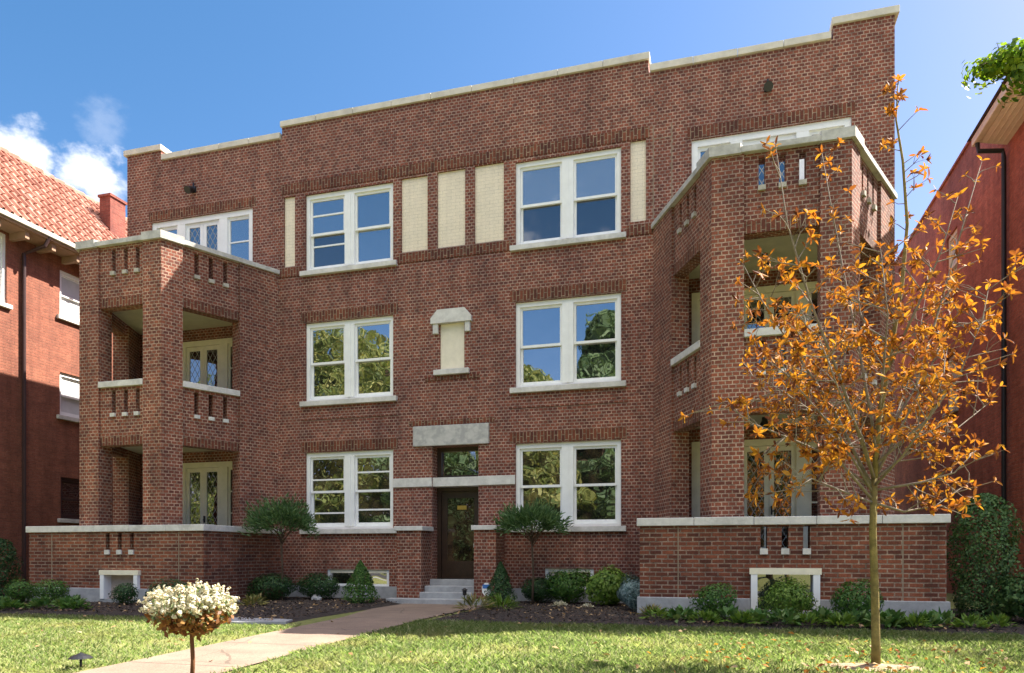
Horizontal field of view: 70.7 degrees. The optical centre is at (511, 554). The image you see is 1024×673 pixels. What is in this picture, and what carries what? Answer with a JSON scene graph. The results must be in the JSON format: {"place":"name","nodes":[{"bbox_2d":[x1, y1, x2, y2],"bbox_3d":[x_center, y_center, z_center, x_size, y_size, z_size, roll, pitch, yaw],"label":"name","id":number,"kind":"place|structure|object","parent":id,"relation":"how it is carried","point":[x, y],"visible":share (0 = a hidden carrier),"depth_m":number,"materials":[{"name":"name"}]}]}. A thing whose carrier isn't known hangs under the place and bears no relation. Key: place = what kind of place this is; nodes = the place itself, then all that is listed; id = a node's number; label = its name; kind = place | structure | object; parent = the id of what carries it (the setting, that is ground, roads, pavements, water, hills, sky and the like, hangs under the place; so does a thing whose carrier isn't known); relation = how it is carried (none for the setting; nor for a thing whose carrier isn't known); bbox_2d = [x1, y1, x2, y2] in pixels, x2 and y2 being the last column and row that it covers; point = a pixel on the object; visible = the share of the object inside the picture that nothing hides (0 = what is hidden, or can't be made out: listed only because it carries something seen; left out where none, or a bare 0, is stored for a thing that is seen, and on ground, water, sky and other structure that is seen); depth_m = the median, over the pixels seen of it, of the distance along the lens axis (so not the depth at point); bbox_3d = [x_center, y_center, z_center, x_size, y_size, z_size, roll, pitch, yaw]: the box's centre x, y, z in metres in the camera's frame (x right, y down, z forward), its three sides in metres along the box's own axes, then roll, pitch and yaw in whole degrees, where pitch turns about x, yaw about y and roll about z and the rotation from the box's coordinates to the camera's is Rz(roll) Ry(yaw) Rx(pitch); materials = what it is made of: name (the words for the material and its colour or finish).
{"place":"outdoors","nodes":[
{"label":"outdoors","id":0,"kind":"place"},
{"bbox_2d":[0,593,1023,672],"bbox_3d":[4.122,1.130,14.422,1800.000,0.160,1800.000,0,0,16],"label":"ground","id":1,"kind":"structure","parent":0,"point":[949,596],"depth_m":8.57,"materials":[{"name":"green plant"}]},
{"bbox_2d":[0,146,126,593],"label":"brick house","id":2,"kind":"structure","parent":1,"relation":"on","point":[47,221],"depth_m":20.20,"materials":[{"name":"red brick"}]},
{"bbox_2d":[0,233,12,309],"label":"window","id":3,"kind":"structure","parent":2,"relation":"in","point":[2,236],"depth_m":19.15,"materials":[{"name":"white paint"}]},
{"bbox_2d":[56,270,78,325],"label":"window","id":4,"kind":"structure","parent":2,"relation":"in","point":[69,284],"depth_m":21.18,"materials":[{"name":"white paint"}]},
{"bbox_2d":[56,372,78,422],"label":"window","id":5,"kind":"structure","parent":2,"relation":"in","point":[69,384],"depth_m":21.18,"materials":[{"name":"white paint"}]},
{"bbox_2d":[57,477,78,522],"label":"window","id":6,"kind":"structure","parent":2,"relation":"in","point":[69,486],"depth_m":21.19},
{"bbox_2d":[68,652,93,666],"bbox_3d":[-4.304,1.087,7.210,0.229,0.215,0.228,0,0,16],"label":"path light","id":7,"kind":"object","parent":1,"relation":"on","point":[80,656],"visible":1,"depth_m":7.17,"materials":[{"name":"black metal"}]},
{"bbox_2d":[137,578,239,672],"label":"hydrangea standard","id":8,"kind":"object","parent":1,"relation":"on","point":[182,614],"visible":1,"depth_m":6.33,"materials":[{"name":"white petals"},{"name":"reddish-brown dried leaves"},{"name":"brown bark"}]},
{"bbox_2d":[0,594,399,625],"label":"mulch bed","id":9,"kind":"object","parent":1,"relation":"on","point":[301,617],"visible":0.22,"depth_m":13.24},
{"bbox_2d":[0,595,20,608],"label":"ground plant","id":10,"kind":"object","parent":9,"relation":"on","point":[2,598],"visible":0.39,"depth_m":13.47,"materials":[{"name":"green plant"}]},
{"bbox_2d":[0,538,23,595],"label":"conifer shrub","id":11,"kind":"object","parent":9,"relation":"on","point":[9,558],"visible":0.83,"depth_m":16.94,"materials":[{"name":"green plant"}]},
{"bbox_2d":[0,598,27,609],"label":"ground plant","id":12,"kind":"object","parent":9,"relation":"on","point":[16,604],"visible":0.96,"depth_m":13.23,"materials":[{"name":"green plant"}]},
{"bbox_2d":[3,577,38,602],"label":"boxwood","id":13,"kind":"object","parent":9,"relation":"on","point":[26,594],"visible":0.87,"depth_m":14.70,"materials":[{"name":"green plant"}]},
{"bbox_2d":[24,596,56,608],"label":"ground plant","id":14,"kind":"object","parent":9,"relation":"on","point":[38,602],"visible":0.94,"depth_m":13.54,"materials":[{"name":"green plant"}]},
{"bbox_2d":[31,579,69,601],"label":"boxwood","id":15,"kind":"object","parent":9,"relation":"on","point":[56,593],"visible":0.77,"depth_m":14.47,"materials":[{"name":"green plant"}]},
{"bbox_2d":[50,595,82,608],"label":"ground plant","id":16,"kind":"object","parent":9,"relation":"on","point":[66,599],"visible":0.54,"depth_m":13.47,"materials":[{"name":"green plant"}]},
{"bbox_2d":[57,594,89,603],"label":"ground plant","id":17,"kind":"object","parent":9,"relation":"on","point":[76,596],"visible":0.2,"depth_m":14.03,"materials":[{"name":"green plant"}]},
{"bbox_2d":[58,600,93,609],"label":"ground plant","id":18,"kind":"object","parent":9,"relation":"on","point":[74,603],"visible":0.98,"depth_m":13.15,"materials":[{"name":"green plant"}]},
{"bbox_2d":[108,583,138,604],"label":"boxwood","id":19,"kind":"object","parent":9,"relation":"on","point":[120,590],"visible":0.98,"depth_m":14.29,"materials":[{"name":"green plant"}]},
{"bbox_2d":[143,577,192,604],"bbox_3d":[-6.563,0.748,13.976,1.056,0.634,0.868,0,0,16],"label":"spreading yew","id":20,"kind":"object","parent":9,"relation":"on","point":[166,585],"visible":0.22,"depth_m":13.79,"materials":[{"name":"green plant"}]},
{"bbox_2d":[215,617,292,623],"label":"stone slab","id":21,"kind":"structure","parent":9,"relation":"on","point":[261,621],"depth_m":11.06,"materials":[{"name":"stone"}]},
{"bbox_2d":[238,594,269,606],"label":"pale hosta","id":22,"kind":"object","parent":9,"relation":"on","point":[253,599],"visible":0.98,"depth_m":13.97,"materials":[{"name":"plant"}]},
{"bbox_2d":[245,572,295,599],"bbox_3d":[-5.298,0.730,15.847,1.105,0.670,1.105,0,0,16],"label":"spreading yew","id":23,"kind":"object","parent":9,"relation":"on","point":[273,583],"visible":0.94,"depth_m":15.70,"materials":[{"name":"green plant"}]},
{"bbox_2d":[237,492,319,599],"bbox_3d":[-5.009,-0.176,15.650,1.603,2.454,1.645,0,0,16],"label":"topiary standard","id":24,"kind":"object","parent":9,"relation":"on","point":[290,514],"visible":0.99,"depth_m":15.46,"materials":[{"name":"green plant"}]},
{"bbox_2d":[311,594,321,599],"bbox_3d":[-4.281,0.958,15.809,0.259,0.204,0.230,0,0,-6],"label":"rock","id":25,"kind":"object","parent":9,"relation":"on","point":[315,597],"visible":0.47,"depth_m":15.74,"materials":[{"name":"grey stone"}]},
{"bbox_2d":[294,572,339,598],"bbox_3d":[-4.319,0.733,16.066,1.084,0.662,0.794,0,0,16],"label":"spreading yew","id":26,"kind":"object","parent":9,"relation":"on","point":[326,585],"visible":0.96,"depth_m":15.89,"materials":[{"name":"green plant"}]},
{"bbox_2d":[341,560,379,602],"bbox_3d":[-3.083,0.585,14.797,0.800,0.954,0.782,0,0,16],"label":"cone-shaped evergreen","id":27,"kind":"object","parent":9,"relation":"on","point":[357,575],"visible":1,"depth_m":14.67,"materials":[{"name":"green plant"}]},
{"bbox_2d":[6,596,1012,628],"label":"fallen leaves","id":28,"kind":"object","parent":9,"relation":"on","point":[136,603],"visible":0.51,"depth_m":12.57,"materials":[{"name":"plant"}]},
{"bbox_2d":[0,595,1023,632],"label":"bark chips","id":29,"kind":"object","parent":9,"relation":"on","point":[507,610],"visible":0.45,"depth_m":12.43,"materials":[{"name":"brown wood"}]},
{"bbox_2d":[77,604,485,672],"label":"walkway","id":30,"kind":"structure","parent":1,"relation":"on","point":[241,652],"depth_m":8.86,"materials":[{"name":"beige concrete"}]},
{"bbox_2d":[462,588,466,602],"bbox_3d":[-0.962,0.890,14.648,0.135,0.420,0.140,0,0,16],"label":"garden lantern","id":31,"kind":"object","parent":30,"relation":"on","point":[464,591],"visible":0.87,"depth_m":14.62,"materials":[{"name":"black metal"}]},
{"bbox_2d":[26,4,950,621],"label":"apartment building","id":32,"kind":"structure","parent":1,"relation":"on","point":[406,348],"depth_m":15.43,"materials":[{"name":"brick"}]},
{"bbox_2d":[152,208,252,260],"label":"french window","id":33,"kind":"structure","parent":32,"relation":"in","point":[231,233],"depth_m":17.68,"materials":[{"name":"white paint"}]},
{"bbox_2d":[183,461,231,525],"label":"french window","id":34,"kind":"structure","parent":32,"relation":"in","point":[207,486],"depth_m":17.86,"materials":[{"name":"beige paint"}]},
{"bbox_2d":[183,338,231,388],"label":"french window","id":35,"kind":"structure","parent":32,"relation":"in","point":[207,362],"depth_m":17.85,"materials":[{"name":"beige paint"}]},
{"bbox_2d":[299,450,396,533],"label":"window","id":36,"kind":"structure","parent":32,"relation":"in","point":[348,492],"depth_m":16.73,"materials":[{"name":"white paint"}]},
{"bbox_2d":[299,183,397,276],"bbox_3d":[-3.758,-7.487,16.745,2.470,1.924,0.305,0,0,16],"label":"window","id":37,"kind":"structure","parent":32,"relation":"in","point":[350,230],"depth_m":16.74,"materials":[{"name":"white paint"}]},
{"bbox_2d":[299,316,397,406],"bbox_3d":[-3.758,-4.447,16.745,2.470,1.964,0.305,0,0,16],"label":"window","id":38,"kind":"structure","parent":32,"relation":"in","point":[349,361],"depth_m":16.74,"materials":[{"name":"white paint"}]},
{"bbox_2d":[328,569,388,585],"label":"basement window","id":39,"kind":"structure","parent":32,"relation":"in","point":[380,577],"depth_m":16.68,"materials":[{"name":"white paint"}]},
{"bbox_2d":[437,487,477,578],"bbox_3d":[-1.149,-0.950,16.340,1.290,3.000,0.210,0,0,16],"label":"entrance door","id":40,"kind":"structure","parent":32,"relation":"in","point":[457,507],"depth_m":16.35,"materials":[{"name":"brown wood"}]},
{"bbox_2d":[437,446,477,477],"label":"transom window","id":41,"kind":"structure","parent":32,"relation":"in","point":[456,461],"depth_m":16.32,"materials":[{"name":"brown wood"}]},
{"bbox_2d":[510,148,625,251],"bbox_3d":[1.184,-7.487,15.332,2.490,1.924,0.305,0,0,16],"label":"window","id":42,"kind":"structure","parent":32,"relation":"in","point":[572,199],"depth_m":15.32,"materials":[{"name":"white paint"}]},
{"bbox_2d":[510,293,625,393],"bbox_3d":[1.184,-4.447,15.332,2.490,1.964,0.305,0,0,16],"label":"window","id":43,"kind":"structure","parent":32,"relation":"in","point":[568,343],"depth_m":15.32,"materials":[{"name":"white paint"}]},
{"bbox_2d":[511,440,625,531],"bbox_3d":[1.184,-1.427,15.332,2.490,1.904,0.305,0,0,16],"label":"window","id":44,"kind":"structure","parent":32,"relation":"in","point":[582,480],"depth_m":15.30,"materials":[{"name":"white paint"}]},
{"bbox_2d":[545,568,593,587],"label":"basement window","id":45,"kind":"structure","parent":32,"relation":"in","point":[547,570],"depth_m":15.30,"materials":[{"name":"white paint"}]},
{"bbox_2d":[692,438,816,547],"bbox_3d":[5.078,-1.035,14.273,2.958,2.468,0.202,0,0,16],"label":"french window","id":46,"kind":"structure","parent":32,"relation":"in","point":[806,505],"depth_m":14.23,"materials":[{"name":"beige paint"}]},
{"bbox_2d":[692,281,816,369],"bbox_3d":[5.078,-4.050,14.273,2.958,2.458,0.202,0,0,16],"label":"french window","id":47,"kind":"structure","parent":32,"relation":"in","point":[792,296],"depth_m":14.24,"materials":[{"name":"beige paint"}]},
{"bbox_2d":[692,117,850,184],"bbox_3d":[5.078,-7.100,14.273,2.958,2.498,0.202,0,0,16],"label":"french window","id":48,"kind":"structure","parent":32,"relation":"in","point":[699,147],"depth_m":14.21,"materials":[{"name":"white paint"}]},
{"bbox_2d":[17,615,1007,672],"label":"fallen leaves","id":49,"kind":"object","parent":1,"relation":"on","point":[735,666],"visible":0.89,"depth_m":7.63,"materials":[{"name":"orange plant"}]},
{"bbox_2d":[429,601,1023,636],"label":"mulch bed","id":50,"kind":"object","parent":1,"relation":"on","point":[602,619],"visible":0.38,"depth_m":11.23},
{"bbox_2d":[449,592,497,609],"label":"daylily","id":51,"kind":"object","parent":50,"relation":"on","point":[469,600],"visible":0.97,"depth_m":13.12,"materials":[{"name":"plant"}]},
{"bbox_2d":[482,583,490,603],"bbox_3d":[-0.514,0.840,14.578,0.185,0.519,0.023,0,0,16],"label":"yard sign","id":52,"kind":"object","parent":50,"relation":"on","point":[484,586],"visible":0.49,"depth_m":14.58,"materials":[{"name":"white paint"}]},
{"bbox_2d":[484,561,517,604],"bbox_3d":[-0.196,0.595,14.424,0.695,0.932,0.682,0,0,16],"label":"cone evergreen","id":53,"kind":"object","parent":50,"relation":"on","point":[501,575],"visible":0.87,"depth_m":14.30,"materials":[{"name":"green plant"}]},
{"bbox_2d":[480,593,526,609],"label":"daylily","id":54,"kind":"object","parent":50,"relation":"on","point":[498,598],"visible":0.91,"depth_m":13.24,"materials":[{"name":"green plant"}]},
{"bbox_2d":[493,496,573,603],"bbox_3d":[0.447,-0.053,14.411,1.606,2.207,1.644,0,0,16],"label":"topiary standard","id":55,"kind":"object","parent":50,"relation":"on","point":[540,517],"visible":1,"depth_m":14.22,"materials":[{"name":"green plant"}]},
{"bbox_2d":[520,577,559,602],"bbox_3d":[0.550,0.767,14.841,0.839,0.592,0.756,0,0,-43],"label":"spreading yew","id":56,"kind":"object","parent":50,"relation":"on","point":[541,593],"visible":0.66,"depth_m":14.70,"materials":[{"name":"green plant"}]},
{"bbox_2d":[549,601,567,605],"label":"white edging plant","id":57,"kind":"object","parent":50,"relation":"on","point":[560,603],"visible":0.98,"depth_m":13.87,"materials":[{"name":"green plant"}]},
{"bbox_2d":[544,568,591,603],"bbox_3d":[1.147,0.664,14.642,0.993,0.800,0.798,0,0,-7],"label":"azalea","id":58,"kind":"object","parent":50,"relation":"on","point":[570,589],"visible":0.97,"depth_m":14.44,"materials":[{"name":"green plant"}]},
{"bbox_2d":[581,603,594,607],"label":"white edging plant","id":59,"kind":"object","parent":50,"relation":"on","point":[586,604],"visible":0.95,"depth_m":13.45,"materials":[{"name":"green plant"}]},
{"bbox_2d":[586,564,634,605],"bbox_3d":[1.907,0.626,13.978,0.967,0.876,0.997,0,0,16],"label":"azalea","id":60,"kind":"object","parent":50,"relation":"on","point":[604,586],"visible":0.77,"depth_m":13.77,"materials":[{"name":"green plant"}]},
{"bbox_2d":[617,572,639,610],"bbox_3d":[2.180,0.692,12.830,0.729,0.742,0.822,0,0,16],"label":"blue spruce","id":61,"kind":"object","parent":50,"relation":"on","point":[629,592],"visible":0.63,"depth_m":12.72,"materials":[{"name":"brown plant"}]},
{"bbox_2d":[640,607,670,619],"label":"plant","id":62,"kind":"object","parent":50,"relation":"on","point":[658,612],"visible":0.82,"depth_m":11.26,"materials":[{"name":"green plant"}]},
{"bbox_2d":[664,604,700,622],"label":"hosta","id":63,"kind":"object","parent":50,"relation":"on","point":[677,613],"visible":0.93,"depth_m":10.86,"materials":[{"name":"green plant"}]},
{"bbox_2d":[685,608,723,623],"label":"plant","id":64,"kind":"object","parent":50,"relation":"on","point":[709,615],"visible":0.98,"depth_m":10.58,"materials":[{"name":"green plant"}]},
{"bbox_2d":[688,583,737,618],"bbox_3d":[3.135,0.752,11.276,0.745,0.621,0.697,0,0,16],"label":"boxwood","id":65,"kind":"object","parent":50,"relation":"on","point":[712,596],"visible":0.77,"depth_m":11.11,"materials":[{"name":"green plant"}]},
{"bbox_2d":[705,603,742,622],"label":"hosta","id":66,"kind":"object","parent":50,"relation":"on","point":[730,610],"visible":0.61,"depth_m":10.75,"materials":[{"name":"green plant"}]},
{"bbox_2d":[726,609,765,624],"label":"plant","id":67,"kind":"object","parent":50,"relation":"on","point":[738,614],"visible":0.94,"depth_m":10.40,"materials":[{"name":"green plant"}]},
{"bbox_2d":[736,607,780,623],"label":"hosta","id":68,"kind":"object","parent":50,"relation":"on","point":[759,614],"visible":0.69,"depth_m":10.46,"materials":[{"name":"green plant"}]},
{"bbox_2d":[761,607,807,624],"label":"hosta","id":69,"kind":"object","parent":50,"relation":"on","point":[786,614],"visible":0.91,"depth_m":10.32,"materials":[{"name":"green plant"}]},
{"bbox_2d":[756,576,820,620],"bbox_3d":[4.191,0.699,10.959,0.963,0.728,0.679,0,0,16],"label":"boxwood","id":70,"kind":"object","parent":50,"relation":"on","point":[801,601],"visible":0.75,"depth_m":10.83,"materials":[{"name":"green plant"}]},
{"bbox_2d":[790,611,826,626],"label":"fern","id":71,"kind":"object","parent":50,"relation":"on","point":[809,615],"visible":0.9,"depth_m":10.18,"materials":[{"name":"green plant"}]},
{"bbox_2d":[805,606,840,624],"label":"hosta","id":72,"kind":"object","parent":50,"relation":"on","point":[823,613],"visible":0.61,"depth_m":10.34,"materials":[{"name":"green plant"}]},
{"bbox_2d":[820,610,859,627],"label":"fern","id":73,"kind":"object","parent":50,"relation":"on","point":[848,618],"visible":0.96,"depth_m":10.07,"materials":[{"name":"green plant"}]},
{"bbox_2d":[830,607,881,626],"bbox_3d":[4.867,0.877,10.256,0.696,0.285,0.692,0,0,16],"label":"hosta","id":74,"kind":"object","parent":50,"relation":"on","point":[856,614],"visible":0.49,"depth_m":10.18,"materials":[{"name":"green plant"}]},
{"bbox_2d":[829,578,883,621],"bbox_3d":[5.159,0.710,10.773,0.775,0.707,0.698,0,0,-24],"label":"boxwood","id":75,"kind":"object","parent":50,"relation":"on","point":[858,598],"visible":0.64,"depth_m":10.62,"materials":[{"name":"green plant"}]},
{"bbox_2d":[859,609,909,627],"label":"hosta","id":76,"kind":"object","parent":50,"relation":"on","point":[886,617],"visible":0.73,"depth_m":9.94,"materials":[{"name":"green plant"}]},
{"bbox_2d":[870,608,918,627],"bbox_3d":[5.370,0.883,10.269,0.658,0.274,0.683,0,0,-4],"label":"hosta","id":77,"kind":"object","parent":50,"relation":"on","point":[894,612],"visible":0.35,"depth_m":10.12,"materials":[{"name":"green plant"}]},
{"bbox_2d":[895,613,938,627],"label":"fern","id":78,"kind":"object","parent":50,"relation":"on","point":[912,619],"visible":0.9,"depth_m":9.83,"materials":[{"name":"green plant"}]},
{"bbox_2d":[903,609,949,627],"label":"hosta","id":79,"kind":"object","parent":50,"relation":"on","point":[933,616],"visible":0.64,"depth_m":9.94,"materials":[{"name":"green plant"}]},
{"bbox_2d":[926,607,974,627],"bbox_3d":[6.123,0.875,10.226,0.688,0.290,0.717,0,0,16],"label":"hosta","id":80,"kind":"object","parent":50,"relation":"on","point":[948,616],"visible":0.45,"depth_m":10.13,"materials":[{"name":"green plant"}]},
{"bbox_2d":[949,613,993,628],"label":"fern","id":81,"kind":"object","parent":50,"relation":"on","point":[973,619],"visible":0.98,"depth_m":9.79,"materials":[{"name":"green plant"}]},
{"bbox_2d":[946,492,1023,621],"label":"arborvitae","id":82,"kind":"object","parent":50,"relation":"on","point":[977,564],"visible":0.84,"depth_m":10.91,"materials":[{"name":"green plant"}]},
{"bbox_2d":[974,611,1018,627],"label":"fern","id":83,"kind":"object","parent":50,"relation":"on","point":[1002,618],"visible":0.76,"depth_m":9.88,"materials":[{"name":"green plant"}]},
{"bbox_2d":[980,572,1023,619],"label":"laurel","id":84,"kind":"object","parent":50,"relation":"on","point":[1013,595],"visible":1,"depth_m":10.43,"materials":[{"name":"green plant"}]},
{"bbox_2d":[621,632,1005,672],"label":"fallen leaves","id":85,"kind":"object","parent":1,"relation":"on","point":[894,670],"visible":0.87,"depth_m":7.23,"materials":[{"name":"orange plant"}]},
{"bbox_2d":[825,663,923,671],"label":"mulch ring","id":86,"kind":"object","parent":1,"relation":"on","point":[860,665],"visible":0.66,"depth_m":6.96,"materials":[{"name":"brown wood"}]},
{"bbox_2d":[678,74,1023,664],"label":"autumn tree","id":87,"kind":"object","parent":86,"relation":"on","point":[832,454],"visible":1,"depth_m":6.84,"materials":[{"name":"orange plant"}]},
{"bbox_2d":[895,53,1023,604],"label":"red brick house","id":88,"kind":"structure","parent":1,"relation":"on","point":[995,138],"depth_m":16.88,"materials":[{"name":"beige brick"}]},
{"bbox_2d":[895,397,903,445],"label":"window","id":89,"kind":"structure","parent":88,"relation":"in","point":[902,403],"depth_m":25.07,"materials":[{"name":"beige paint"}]},
{"bbox_2d":[942,354,958,418],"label":"window","id":90,"kind":"structure","parent":88,"relation":"in","point":[955,408],"depth_m":19.51,"materials":[{"name":"beige paint"}]},
{"bbox_2d":[943,229,958,302],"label":"window","id":91,"kind":"structure","parent":88,"relation":"in","point":[951,241],"depth_m":19.53,"materials":[{"name":"beige paint"}]},
{"bbox_2d":[961,36,1023,107],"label":"overhanging tree","id":92,"kind":"object","parent":1,"relation":"on","point":[1008,62],"visible":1,"depth_m":12.79,"materials":[{"name":"green plant"}]},
{"bbox_2d":[0,0,1023,259],"label":"sky","id":93,"kind":"structure","parent":0,"point":[84,83],"materials":[{"name":"blue"}]},
{"bbox_2d":[636,603,662,615],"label":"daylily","id":94,"kind":"object","parent":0,"point":[648,608],"visible":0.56,"depth_m":11.80,"materials":[{"name":"plant"}]}
]}

